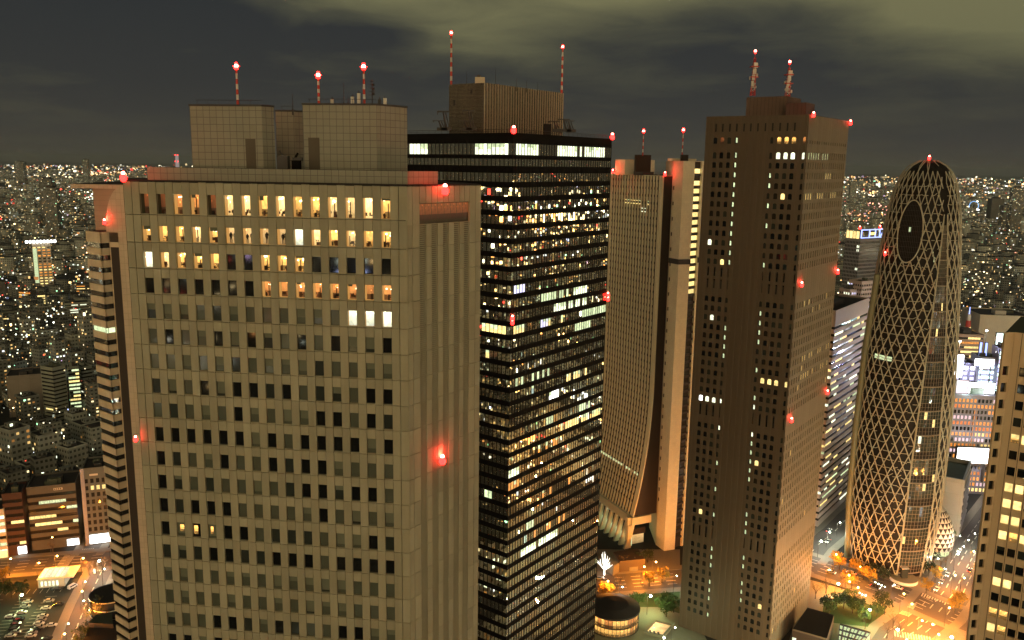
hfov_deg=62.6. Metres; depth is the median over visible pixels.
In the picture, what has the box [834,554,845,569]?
tree
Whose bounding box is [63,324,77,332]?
building
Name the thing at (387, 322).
window
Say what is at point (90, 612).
tree
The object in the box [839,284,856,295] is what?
office block
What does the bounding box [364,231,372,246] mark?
window
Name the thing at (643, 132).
lightning mast
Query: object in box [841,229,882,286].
sign tower
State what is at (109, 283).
striped tower
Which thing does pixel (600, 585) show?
tree
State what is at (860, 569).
tree
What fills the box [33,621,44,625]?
car
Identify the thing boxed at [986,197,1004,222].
building
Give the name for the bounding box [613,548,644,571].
building
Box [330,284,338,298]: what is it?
window
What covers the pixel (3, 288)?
city building
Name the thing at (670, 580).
road marking
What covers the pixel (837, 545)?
pavement
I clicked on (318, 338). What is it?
window
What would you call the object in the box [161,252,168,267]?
window
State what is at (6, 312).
city building
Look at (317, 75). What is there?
lightning mast
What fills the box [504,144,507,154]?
lit window
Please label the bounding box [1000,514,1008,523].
window
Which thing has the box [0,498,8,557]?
city building
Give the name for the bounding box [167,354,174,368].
window
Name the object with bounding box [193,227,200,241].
window
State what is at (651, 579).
tree
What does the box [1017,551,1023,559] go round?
window
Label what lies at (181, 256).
window
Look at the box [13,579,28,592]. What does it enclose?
tree
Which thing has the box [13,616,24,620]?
car
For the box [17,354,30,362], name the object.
building
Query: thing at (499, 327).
lit window
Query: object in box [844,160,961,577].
cocoon tower
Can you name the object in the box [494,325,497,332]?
lit window
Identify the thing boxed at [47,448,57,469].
building
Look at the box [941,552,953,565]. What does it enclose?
tree
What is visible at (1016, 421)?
window
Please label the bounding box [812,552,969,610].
pavement
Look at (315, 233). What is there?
window
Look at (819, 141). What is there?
narrow window
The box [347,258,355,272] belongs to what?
window
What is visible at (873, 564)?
tree
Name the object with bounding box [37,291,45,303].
city building
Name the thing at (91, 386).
building
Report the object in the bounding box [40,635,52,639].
car
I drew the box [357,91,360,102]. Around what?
roof equipment
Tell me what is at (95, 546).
road
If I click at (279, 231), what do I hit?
window
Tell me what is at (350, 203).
window
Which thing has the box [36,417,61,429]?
building
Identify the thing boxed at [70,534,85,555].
pavement
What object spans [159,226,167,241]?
window
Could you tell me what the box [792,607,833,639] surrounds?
annexe
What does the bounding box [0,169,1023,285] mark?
city
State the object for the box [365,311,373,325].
window
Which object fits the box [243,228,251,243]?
window
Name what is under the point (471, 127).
roof davit
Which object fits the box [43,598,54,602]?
car
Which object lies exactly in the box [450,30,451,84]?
lightning mast
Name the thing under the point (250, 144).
door
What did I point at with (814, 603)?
plaza
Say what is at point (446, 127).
roof davit
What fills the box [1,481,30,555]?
city building
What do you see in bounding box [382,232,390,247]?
window
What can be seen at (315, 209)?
window
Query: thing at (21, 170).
building
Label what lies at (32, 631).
car
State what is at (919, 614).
pavement
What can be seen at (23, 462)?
building
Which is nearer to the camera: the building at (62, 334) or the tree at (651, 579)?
the tree at (651, 579)
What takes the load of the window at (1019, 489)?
in the hotel tower at (996, 610)
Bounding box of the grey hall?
[939,457,971,535]
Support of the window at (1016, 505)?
in the hotel tower at (996, 610)
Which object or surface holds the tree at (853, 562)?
on the ground at (604, 541)
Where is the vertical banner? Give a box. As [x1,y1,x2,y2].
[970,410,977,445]
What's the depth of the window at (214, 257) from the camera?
114.88 m
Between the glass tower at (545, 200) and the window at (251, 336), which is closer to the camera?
the window at (251, 336)
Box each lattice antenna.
[749,50,758,95]
[783,60,793,95]
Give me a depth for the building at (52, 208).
1981.21 m
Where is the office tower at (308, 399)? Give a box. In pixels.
[123,99,480,639]
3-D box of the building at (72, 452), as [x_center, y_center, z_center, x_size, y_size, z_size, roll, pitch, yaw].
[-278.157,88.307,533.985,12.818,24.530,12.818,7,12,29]
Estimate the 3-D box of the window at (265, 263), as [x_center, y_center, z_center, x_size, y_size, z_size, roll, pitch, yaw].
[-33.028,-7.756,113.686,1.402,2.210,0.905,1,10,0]
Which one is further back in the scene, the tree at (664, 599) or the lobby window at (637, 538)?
the lobby window at (637, 538)
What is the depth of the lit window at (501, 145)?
227.68 m
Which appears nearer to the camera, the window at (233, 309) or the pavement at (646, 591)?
the window at (233, 309)
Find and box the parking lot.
[0,578,78,639]
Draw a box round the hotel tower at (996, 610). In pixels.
[966,316,1023,639]
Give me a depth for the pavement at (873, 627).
403.62 m
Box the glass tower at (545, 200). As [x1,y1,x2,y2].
[407,83,611,639]
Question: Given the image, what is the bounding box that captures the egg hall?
[932,504,953,556]
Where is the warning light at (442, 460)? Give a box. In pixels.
[439,454,445,465]
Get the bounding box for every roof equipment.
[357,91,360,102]
[475,75,484,82]
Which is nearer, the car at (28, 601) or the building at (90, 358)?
the car at (28, 601)
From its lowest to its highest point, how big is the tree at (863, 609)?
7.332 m
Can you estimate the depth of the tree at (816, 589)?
397.92 m
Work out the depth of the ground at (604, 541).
1486.28 m
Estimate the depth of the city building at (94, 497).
440.96 m
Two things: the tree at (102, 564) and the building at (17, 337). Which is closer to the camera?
the tree at (102, 564)
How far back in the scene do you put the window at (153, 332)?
117.23 m
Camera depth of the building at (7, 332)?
923.37 m
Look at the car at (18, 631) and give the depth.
359.44 m
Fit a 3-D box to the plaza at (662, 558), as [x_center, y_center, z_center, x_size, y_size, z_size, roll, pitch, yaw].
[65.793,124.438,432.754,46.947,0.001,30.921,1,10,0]
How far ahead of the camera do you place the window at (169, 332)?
116.91 m
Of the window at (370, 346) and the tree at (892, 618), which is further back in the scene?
the tree at (892, 618)
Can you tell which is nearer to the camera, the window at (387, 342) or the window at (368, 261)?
the window at (368, 261)
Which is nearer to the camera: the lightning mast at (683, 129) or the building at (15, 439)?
the lightning mast at (683, 129)
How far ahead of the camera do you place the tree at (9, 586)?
387.85 m
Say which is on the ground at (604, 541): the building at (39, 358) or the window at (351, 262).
the building at (39, 358)
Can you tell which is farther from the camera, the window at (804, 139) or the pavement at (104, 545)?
the pavement at (104, 545)
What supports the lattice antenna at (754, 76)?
on the brown tower at (773, 182)
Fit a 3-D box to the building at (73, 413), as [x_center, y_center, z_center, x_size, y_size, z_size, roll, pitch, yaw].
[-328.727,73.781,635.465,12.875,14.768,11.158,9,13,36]
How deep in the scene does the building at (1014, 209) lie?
2568.67 m
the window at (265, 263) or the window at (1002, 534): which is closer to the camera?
the window at (265, 263)
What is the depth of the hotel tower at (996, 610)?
157.89 m
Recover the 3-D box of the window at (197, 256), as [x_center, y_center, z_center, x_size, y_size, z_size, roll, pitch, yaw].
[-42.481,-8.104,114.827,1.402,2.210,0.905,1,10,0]
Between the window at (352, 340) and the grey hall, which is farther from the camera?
the grey hall
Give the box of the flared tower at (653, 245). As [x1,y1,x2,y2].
[599,155,703,550]
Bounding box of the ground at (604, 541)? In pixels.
[0,161,1023,639]
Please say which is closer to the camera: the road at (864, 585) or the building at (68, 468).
the road at (864, 585)
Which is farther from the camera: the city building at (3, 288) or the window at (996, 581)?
the city building at (3, 288)
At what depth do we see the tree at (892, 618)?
372.80 m
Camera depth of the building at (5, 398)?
688.99 m
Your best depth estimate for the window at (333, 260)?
112.13 m
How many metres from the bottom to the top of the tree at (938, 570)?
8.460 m
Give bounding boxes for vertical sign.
[978,342,982,355]
[983,342,987,354]
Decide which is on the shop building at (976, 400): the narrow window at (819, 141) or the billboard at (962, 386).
the billboard at (962, 386)
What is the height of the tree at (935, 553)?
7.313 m
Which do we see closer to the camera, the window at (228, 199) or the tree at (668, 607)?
the window at (228, 199)
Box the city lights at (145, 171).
[0,171,1015,349]
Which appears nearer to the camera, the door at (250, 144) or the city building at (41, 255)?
the door at (250, 144)
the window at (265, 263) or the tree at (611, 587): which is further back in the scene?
the tree at (611, 587)
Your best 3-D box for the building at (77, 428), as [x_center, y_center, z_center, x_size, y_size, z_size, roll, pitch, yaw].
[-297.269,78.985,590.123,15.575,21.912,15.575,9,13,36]
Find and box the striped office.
[815,294,868,526]
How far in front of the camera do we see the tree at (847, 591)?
390.56 m
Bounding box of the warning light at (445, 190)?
[441,184,448,195]
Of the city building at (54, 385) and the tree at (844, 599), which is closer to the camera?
the tree at (844, 599)
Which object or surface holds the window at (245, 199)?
in the office tower at (308, 399)
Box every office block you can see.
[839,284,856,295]
[849,277,872,308]
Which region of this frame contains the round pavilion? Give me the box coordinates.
[595,593,639,638]
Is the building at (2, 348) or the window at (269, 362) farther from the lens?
the building at (2, 348)
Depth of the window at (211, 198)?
113.45 m
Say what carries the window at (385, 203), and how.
in the office tower at (308, 399)
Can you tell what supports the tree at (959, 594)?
on the ground at (604, 541)
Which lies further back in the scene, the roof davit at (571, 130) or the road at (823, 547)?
the road at (823, 547)
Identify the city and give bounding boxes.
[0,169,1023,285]
[0,270,1023,639]
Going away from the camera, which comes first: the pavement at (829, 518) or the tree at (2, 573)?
the tree at (2, 573)
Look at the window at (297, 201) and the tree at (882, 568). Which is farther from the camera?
the tree at (882, 568)
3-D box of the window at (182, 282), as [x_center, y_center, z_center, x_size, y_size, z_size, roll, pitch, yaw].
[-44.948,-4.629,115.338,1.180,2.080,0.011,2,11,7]
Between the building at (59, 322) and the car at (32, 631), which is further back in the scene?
the building at (59, 322)
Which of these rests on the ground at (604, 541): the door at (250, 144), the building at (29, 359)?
the building at (29, 359)
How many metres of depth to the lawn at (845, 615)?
384.38 m
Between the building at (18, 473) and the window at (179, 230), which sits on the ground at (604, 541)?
the building at (18, 473)
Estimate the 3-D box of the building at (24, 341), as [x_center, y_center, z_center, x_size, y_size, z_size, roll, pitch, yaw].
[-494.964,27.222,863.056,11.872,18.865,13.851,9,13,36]
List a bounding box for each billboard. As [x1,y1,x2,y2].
[954,354,964,378]
[955,379,969,393]
[968,382,995,393]
[973,358,994,381]
[994,332,1002,343]
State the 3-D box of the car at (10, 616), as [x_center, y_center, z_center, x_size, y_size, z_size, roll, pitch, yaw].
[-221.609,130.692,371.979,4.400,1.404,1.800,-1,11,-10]
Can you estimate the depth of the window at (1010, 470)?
156.56 m
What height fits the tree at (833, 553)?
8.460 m
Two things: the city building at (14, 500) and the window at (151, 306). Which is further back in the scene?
the city building at (14, 500)
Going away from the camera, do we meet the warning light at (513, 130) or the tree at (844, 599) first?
the warning light at (513, 130)
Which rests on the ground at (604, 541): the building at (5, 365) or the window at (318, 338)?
the building at (5, 365)
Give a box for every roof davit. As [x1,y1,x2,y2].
[433,120,446,130]
[437,111,451,130]
[458,120,471,130]
[462,110,476,130]
[548,121,561,131]
[558,119,569,131]
[563,120,575,132]
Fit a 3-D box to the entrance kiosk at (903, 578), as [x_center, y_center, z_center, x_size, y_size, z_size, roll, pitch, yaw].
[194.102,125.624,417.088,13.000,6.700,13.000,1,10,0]
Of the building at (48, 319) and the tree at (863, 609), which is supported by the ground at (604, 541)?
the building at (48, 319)
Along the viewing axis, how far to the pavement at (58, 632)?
382.66 m
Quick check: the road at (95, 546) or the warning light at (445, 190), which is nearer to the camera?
the warning light at (445, 190)
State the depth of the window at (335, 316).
113.40 m
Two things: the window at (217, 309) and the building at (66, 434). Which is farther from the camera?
the building at (66, 434)
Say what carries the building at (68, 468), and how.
on the ground at (604, 541)
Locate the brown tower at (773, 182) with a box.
[679,96,848,639]
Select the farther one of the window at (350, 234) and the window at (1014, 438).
the window at (1014, 438)
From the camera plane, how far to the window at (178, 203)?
114.00 m
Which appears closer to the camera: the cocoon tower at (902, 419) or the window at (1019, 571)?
the window at (1019, 571)
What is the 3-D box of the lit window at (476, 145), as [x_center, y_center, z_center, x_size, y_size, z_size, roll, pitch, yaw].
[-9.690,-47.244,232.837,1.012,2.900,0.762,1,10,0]
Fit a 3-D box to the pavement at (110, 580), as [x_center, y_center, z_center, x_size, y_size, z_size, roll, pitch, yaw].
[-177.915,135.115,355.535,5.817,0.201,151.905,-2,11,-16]
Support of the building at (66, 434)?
on the ground at (604, 541)
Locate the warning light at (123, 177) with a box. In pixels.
[120,171,126,181]
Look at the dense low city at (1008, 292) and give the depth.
1210.81 m
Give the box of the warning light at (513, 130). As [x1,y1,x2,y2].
[511,126,515,133]
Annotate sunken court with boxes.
[643,618,674,637]
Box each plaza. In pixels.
[595,592,706,639]
[597,549,679,570]
[789,580,891,639]
[916,558,943,582]
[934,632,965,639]
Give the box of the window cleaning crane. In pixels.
[277,150,302,168]
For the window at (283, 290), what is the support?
in the office tower at (308, 399)
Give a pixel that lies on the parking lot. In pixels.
(9, 603)
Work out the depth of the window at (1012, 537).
157.82 m
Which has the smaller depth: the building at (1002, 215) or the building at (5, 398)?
the building at (5, 398)
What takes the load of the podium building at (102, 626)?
on the pavement at (110, 580)
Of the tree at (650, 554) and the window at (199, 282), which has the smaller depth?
the window at (199, 282)
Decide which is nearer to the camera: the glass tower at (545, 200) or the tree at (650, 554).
the glass tower at (545, 200)
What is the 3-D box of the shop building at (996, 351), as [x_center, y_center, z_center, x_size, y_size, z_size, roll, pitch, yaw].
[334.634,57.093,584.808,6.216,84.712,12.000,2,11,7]
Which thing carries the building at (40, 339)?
on the ground at (604, 541)
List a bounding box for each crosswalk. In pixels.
[58,555,73,566]
[894,631,930,639]
[900,603,914,615]
[921,593,947,603]
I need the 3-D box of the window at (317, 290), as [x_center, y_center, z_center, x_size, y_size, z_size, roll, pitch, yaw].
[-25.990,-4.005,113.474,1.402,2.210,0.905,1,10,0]
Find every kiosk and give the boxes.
[37,565,95,587]
[889,566,917,586]
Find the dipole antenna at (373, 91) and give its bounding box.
[369,84,374,102]
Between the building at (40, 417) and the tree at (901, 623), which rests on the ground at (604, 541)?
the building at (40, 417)
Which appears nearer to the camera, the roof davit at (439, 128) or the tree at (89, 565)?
the roof davit at (439, 128)
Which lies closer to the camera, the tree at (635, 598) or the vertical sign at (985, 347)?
the tree at (635, 598)
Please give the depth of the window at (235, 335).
115.75 m
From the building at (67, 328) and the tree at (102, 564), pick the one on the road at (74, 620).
the tree at (102, 564)
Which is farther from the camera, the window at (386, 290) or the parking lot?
the parking lot
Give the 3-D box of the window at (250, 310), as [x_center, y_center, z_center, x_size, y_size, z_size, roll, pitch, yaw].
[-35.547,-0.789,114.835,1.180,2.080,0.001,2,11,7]
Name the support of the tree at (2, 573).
on the parking lot
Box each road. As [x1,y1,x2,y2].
[0,551,681,592]
[62,561,111,639]
[79,543,101,555]
[811,561,967,631]
[812,508,845,562]
[871,506,981,639]
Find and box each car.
[4,614,15,618]
[4,633,16,637]
[8,625,20,630]
[10,621,22,625]
[10,629,21,633]
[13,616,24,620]
[16,609,27,614]
[19,604,30,608]
[22,599,33,603]
[24,633,36,637]
[25,630,37,633]
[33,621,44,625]
[34,624,44,628]
[35,617,46,620]
[36,613,48,617]
[40,605,51,609]
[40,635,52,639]
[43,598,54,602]
[45,622,57,626]
[51,586,62,590]
[53,602,63,606]
[67,583,77,589]
[892,585,902,589]
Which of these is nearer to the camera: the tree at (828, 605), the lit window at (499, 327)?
the lit window at (499, 327)
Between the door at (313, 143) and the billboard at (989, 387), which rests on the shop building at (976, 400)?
the billboard at (989, 387)
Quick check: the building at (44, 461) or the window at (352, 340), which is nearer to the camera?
the window at (352, 340)
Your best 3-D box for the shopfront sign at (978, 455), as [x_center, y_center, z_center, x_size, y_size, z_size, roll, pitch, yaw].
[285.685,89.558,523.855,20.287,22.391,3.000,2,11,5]
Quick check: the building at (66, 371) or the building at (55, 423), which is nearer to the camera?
the building at (55, 423)
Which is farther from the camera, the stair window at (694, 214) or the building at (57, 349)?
the building at (57, 349)
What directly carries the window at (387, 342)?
in the office tower at (308, 399)
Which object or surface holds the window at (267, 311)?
in the office tower at (308, 399)
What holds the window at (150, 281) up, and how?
in the office tower at (308, 399)
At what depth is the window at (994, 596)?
160.04 m
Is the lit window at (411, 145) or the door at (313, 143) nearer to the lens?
the door at (313, 143)
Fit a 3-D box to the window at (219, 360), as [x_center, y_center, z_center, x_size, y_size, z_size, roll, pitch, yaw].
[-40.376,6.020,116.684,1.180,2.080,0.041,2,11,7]
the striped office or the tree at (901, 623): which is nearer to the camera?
the tree at (901, 623)
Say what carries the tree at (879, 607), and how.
on the lawn at (845, 615)
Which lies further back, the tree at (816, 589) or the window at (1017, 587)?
the tree at (816, 589)
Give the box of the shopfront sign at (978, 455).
[954,445,988,481]
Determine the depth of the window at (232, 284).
114.48 m
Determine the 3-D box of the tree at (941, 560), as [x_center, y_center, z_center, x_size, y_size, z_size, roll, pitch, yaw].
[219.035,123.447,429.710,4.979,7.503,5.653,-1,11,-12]
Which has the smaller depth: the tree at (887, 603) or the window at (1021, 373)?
the window at (1021, 373)
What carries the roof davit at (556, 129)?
on the glass tower at (545, 200)
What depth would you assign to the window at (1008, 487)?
157.13 m
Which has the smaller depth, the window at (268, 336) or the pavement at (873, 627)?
the window at (268, 336)
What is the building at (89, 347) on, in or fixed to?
on the ground at (604, 541)
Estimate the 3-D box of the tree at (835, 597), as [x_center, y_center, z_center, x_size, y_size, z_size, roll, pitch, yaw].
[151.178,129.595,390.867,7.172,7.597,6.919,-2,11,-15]
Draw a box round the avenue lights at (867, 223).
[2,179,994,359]
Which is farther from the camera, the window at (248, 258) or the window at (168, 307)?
the window at (168, 307)
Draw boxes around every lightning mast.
[234,62,239,103]
[315,71,321,102]
[360,63,366,102]
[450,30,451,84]
[561,45,563,92]
[642,129,644,155]
[682,128,684,154]
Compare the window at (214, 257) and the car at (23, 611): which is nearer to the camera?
the window at (214, 257)
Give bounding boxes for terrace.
[598,549,619,574]
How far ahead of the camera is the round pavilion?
365.18 m
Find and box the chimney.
[175,155,178,166]
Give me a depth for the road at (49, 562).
418.28 m
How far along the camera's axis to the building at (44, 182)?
2266.45 m
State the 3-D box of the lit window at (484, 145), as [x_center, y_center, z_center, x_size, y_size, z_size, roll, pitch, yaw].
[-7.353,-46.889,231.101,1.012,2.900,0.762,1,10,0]
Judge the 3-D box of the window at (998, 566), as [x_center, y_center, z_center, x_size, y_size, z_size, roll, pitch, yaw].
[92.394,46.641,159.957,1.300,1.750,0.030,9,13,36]
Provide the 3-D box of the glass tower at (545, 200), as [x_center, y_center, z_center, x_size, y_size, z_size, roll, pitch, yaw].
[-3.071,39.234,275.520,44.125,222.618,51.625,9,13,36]
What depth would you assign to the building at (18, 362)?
757.50 m
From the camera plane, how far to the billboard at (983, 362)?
569.46 m
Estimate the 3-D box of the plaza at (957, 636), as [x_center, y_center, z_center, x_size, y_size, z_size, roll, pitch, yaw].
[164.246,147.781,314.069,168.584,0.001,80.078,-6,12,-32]
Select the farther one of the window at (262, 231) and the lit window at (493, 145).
the lit window at (493, 145)
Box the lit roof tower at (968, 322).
[965,307,970,327]
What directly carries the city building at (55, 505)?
on the pavement at (81, 545)
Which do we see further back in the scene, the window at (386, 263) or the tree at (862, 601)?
the tree at (862, 601)
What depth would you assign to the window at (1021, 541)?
156.98 m
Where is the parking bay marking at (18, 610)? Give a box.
[0,588,54,639]
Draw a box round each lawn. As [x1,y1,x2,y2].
[632,592,679,612]
[823,600,885,626]
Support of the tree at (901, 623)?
on the plaza at (814, 603)
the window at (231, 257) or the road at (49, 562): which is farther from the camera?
the road at (49, 562)
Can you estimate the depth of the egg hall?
440.80 m
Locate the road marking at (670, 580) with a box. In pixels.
[0,520,978,639]
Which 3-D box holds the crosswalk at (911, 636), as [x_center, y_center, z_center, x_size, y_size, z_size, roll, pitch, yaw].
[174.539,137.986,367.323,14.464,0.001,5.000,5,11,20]
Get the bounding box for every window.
[141,194,148,212]
[143,226,150,240]
[145,252,152,266]
[146,278,154,292]
[148,303,155,317]
[150,329,157,342]
[151,354,158,367]
[157,194,165,213]
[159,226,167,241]
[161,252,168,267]
[163,278,170,292]
[164,304,171,318]
[166,329,173,343]
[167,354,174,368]
[174,194,182,213]
[176,227,183,241]
[177,253,185,267]
[179,279,186,293]
[181,304,188,318]
[182,330,189,343]
[184,355,191,368]
[191,195,199,214]
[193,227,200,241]
[194,253,202,268]
[196,279,203,293]
[197,305,204,319]
[198,330,206,344]
[200,356,207,369]
[208,195,216,214]
[209,227,217,242]
[211,254,218,268]
[212,280,219,294]
[214,306,221,320]
[215,331,222,345]
[216,356,223,370]
[225,195,232,214]
[226,228,234,242]
[228,254,235,269]
[229,280,236,295]
[230,306,237,320]
[231,332,239,346]
[232,357,240,371]
[242,196,250,215]
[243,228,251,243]
[244,255,252,269]
[246,281,253,295]
[247,307,254,321]
[248,332,255,346]
[249,358,256,371]
[259,196,267,215]
[260,229,268,243]
[261,255,269,270]
[262,281,270,296]
[263,307,271,321]
[264,333,272,347]
[266,359,273,372]
[276,196,284,216]
[277,229,285,244]
[278,256,286,270]
[279,282,287,296]
[280,308,288,322]
[281,334,289,348]
[282,359,289,373]
[293,197,301,216]
[294,229,302,244]
[295,256,303,271]
[296,283,304,297]
[297,309,305,323]
[298,334,305,348]
[311,197,319,216]
[312,230,320,245]
[313,257,320,271]
[313,283,321,297]
[314,309,322,323]
[315,335,322,349]
[328,197,336,217]
[329,230,337,245]
[330,257,338,272]
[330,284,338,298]
[331,310,339,324]
[332,336,339,350]
[346,198,354,217]
[346,231,354,246]
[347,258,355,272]
[348,284,355,299]
[348,311,356,325]
[349,337,356,351]
[363,198,372,218]
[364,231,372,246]
[365,258,372,273]
[365,285,373,299]
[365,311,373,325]
[366,337,374,351]
[381,198,389,218]
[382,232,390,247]
[382,259,390,273]
[382,285,390,300]
[383,312,391,326]
[383,338,391,352]
[410,144,412,153]
[413,144,416,153]
[417,144,419,153]
[421,144,423,153]
[424,144,427,153]
[475,144,478,153]
[479,144,482,153]
[483,144,486,153]
[488,144,490,153]
[492,144,494,153]
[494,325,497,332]
[496,144,499,154]
[498,325,501,333]
[500,144,503,154]
[502,326,505,333]
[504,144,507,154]
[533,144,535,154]
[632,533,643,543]
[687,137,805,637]
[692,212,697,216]
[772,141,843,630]
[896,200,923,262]
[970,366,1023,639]
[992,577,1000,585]
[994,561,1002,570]
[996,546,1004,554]
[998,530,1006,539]
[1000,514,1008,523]
[1002,499,1010,507]
[1003,580,1010,588]
[1004,483,1012,491]
[1005,564,1012,572]
[1006,466,1014,475]
[1007,548,1014,557]
[1008,450,1016,459]
[1009,533,1016,541]
[1011,434,1018,443]
[1011,517,1019,525]
[1013,418,1020,426]
[1013,501,1021,510]
[1013,582,1021,591]
[1015,401,1023,410]
[1015,485,1023,494]
[1015,567,1023,575]
[1017,384,1023,393]
[1017,469,1023,477]
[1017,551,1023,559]
[1019,367,1023,376]
[1019,452,1023,460]
[1019,535,1023,543]
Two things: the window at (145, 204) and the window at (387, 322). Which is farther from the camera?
the window at (145, 204)
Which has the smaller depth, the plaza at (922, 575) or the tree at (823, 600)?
the tree at (823, 600)
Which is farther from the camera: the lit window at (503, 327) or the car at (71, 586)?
the car at (71, 586)
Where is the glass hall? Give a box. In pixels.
[838,623,870,639]
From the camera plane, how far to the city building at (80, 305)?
1040.24 m
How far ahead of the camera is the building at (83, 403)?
677.89 m
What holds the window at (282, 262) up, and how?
in the office tower at (308, 399)
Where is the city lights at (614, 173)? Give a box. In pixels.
[0,163,1023,460]
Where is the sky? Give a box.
[0,0,1023,175]
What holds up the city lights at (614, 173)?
on the ground at (604, 541)
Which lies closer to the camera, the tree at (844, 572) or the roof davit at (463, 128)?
the roof davit at (463, 128)
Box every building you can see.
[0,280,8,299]
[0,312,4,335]
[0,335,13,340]
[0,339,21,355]
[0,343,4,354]
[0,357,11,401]
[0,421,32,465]
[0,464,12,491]
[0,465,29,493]
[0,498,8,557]
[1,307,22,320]
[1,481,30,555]
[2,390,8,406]
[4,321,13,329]
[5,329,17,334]
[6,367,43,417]
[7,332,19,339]
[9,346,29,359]
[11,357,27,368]
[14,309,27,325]
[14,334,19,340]
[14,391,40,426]
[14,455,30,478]
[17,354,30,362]
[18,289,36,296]
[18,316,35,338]
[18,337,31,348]
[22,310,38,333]
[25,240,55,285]
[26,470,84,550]
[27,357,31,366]
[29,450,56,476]
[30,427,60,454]
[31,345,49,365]
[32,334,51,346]
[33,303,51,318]
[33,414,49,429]
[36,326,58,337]
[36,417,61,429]
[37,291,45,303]
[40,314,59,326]
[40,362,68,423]
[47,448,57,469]
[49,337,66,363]
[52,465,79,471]
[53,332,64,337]
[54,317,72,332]
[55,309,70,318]
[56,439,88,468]
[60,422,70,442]
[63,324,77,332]
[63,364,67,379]
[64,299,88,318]
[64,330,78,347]
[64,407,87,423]
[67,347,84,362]
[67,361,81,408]
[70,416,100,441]
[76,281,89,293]
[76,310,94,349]
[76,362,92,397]
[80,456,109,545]
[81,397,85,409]
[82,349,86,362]
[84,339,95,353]
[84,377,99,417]
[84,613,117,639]
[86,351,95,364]
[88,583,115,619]
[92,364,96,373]
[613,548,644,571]
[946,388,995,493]
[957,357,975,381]
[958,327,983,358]
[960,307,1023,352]
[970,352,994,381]
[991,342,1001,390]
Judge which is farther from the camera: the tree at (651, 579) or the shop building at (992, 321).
the shop building at (992, 321)
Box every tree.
[0,566,10,582]
[0,579,10,594]
[2,582,18,596]
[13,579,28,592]
[71,625,88,639]
[76,619,91,633]
[81,593,106,617]
[83,561,93,574]
[97,556,108,571]
[597,554,611,574]
[597,581,609,593]
[601,582,615,592]
[629,593,639,602]
[631,592,645,602]
[642,548,653,562]
[642,570,654,585]
[654,593,667,605]
[656,566,669,578]
[658,600,673,616]
[661,591,675,603]
[668,596,679,612]
[812,582,820,598]
[819,594,833,609]
[822,599,836,613]
[829,550,843,565]
[831,591,842,605]
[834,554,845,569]
[836,592,851,608]
[840,568,851,578]
[842,588,857,598]
[844,573,858,588]
[847,598,860,613]
[848,558,862,572]
[853,595,866,609]
[856,563,869,579]
[856,606,871,621]
[864,568,876,583]
[867,561,881,572]
[870,600,885,616]
[872,589,889,604]
[877,566,890,580]
[877,595,895,614]
[881,621,894,637]
[888,610,899,628]
[894,618,907,634]
[919,577,935,591]
[923,561,936,575]
[929,565,943,579]
[931,550,941,562]
[936,554,946,566]
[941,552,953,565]
[947,596,964,611]
[952,589,968,607]
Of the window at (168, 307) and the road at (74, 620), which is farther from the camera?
the road at (74, 620)
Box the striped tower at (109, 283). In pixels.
[70,181,153,639]
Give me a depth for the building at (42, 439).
546.63 m
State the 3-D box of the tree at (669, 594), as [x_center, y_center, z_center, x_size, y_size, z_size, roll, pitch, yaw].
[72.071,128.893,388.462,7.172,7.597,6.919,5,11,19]
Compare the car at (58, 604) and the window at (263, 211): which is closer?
the window at (263, 211)
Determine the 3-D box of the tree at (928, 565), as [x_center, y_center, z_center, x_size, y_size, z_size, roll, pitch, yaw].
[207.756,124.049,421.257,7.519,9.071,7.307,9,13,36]
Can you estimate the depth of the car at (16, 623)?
365.89 m
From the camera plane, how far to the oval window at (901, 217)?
394.93 m
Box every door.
[245,139,256,167]
[308,138,319,168]
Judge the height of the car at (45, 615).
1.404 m
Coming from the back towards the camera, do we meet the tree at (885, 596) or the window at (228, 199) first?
the tree at (885, 596)
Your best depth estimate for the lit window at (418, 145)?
245.88 m
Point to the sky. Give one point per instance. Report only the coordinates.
(97, 81)
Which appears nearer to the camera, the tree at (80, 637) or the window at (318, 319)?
the window at (318, 319)
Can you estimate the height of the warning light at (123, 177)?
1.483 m
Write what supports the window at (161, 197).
in the office tower at (308, 399)
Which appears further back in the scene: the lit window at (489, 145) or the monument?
the monument
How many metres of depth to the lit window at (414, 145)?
246.78 m
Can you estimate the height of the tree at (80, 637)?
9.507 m
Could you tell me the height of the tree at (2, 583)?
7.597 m
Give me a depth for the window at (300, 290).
114.07 m
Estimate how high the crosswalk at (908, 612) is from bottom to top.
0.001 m
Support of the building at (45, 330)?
on the ground at (604, 541)
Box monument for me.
[629,567,637,571]
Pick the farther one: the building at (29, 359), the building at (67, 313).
the building at (67, 313)
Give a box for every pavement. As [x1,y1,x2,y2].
[0,548,681,575]
[0,566,813,595]
[51,562,95,639]
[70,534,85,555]
[84,570,113,637]
[96,542,109,554]
[811,573,966,635]
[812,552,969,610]
[814,500,845,535]
[817,535,844,565]
[865,494,983,639]
[931,599,970,639]

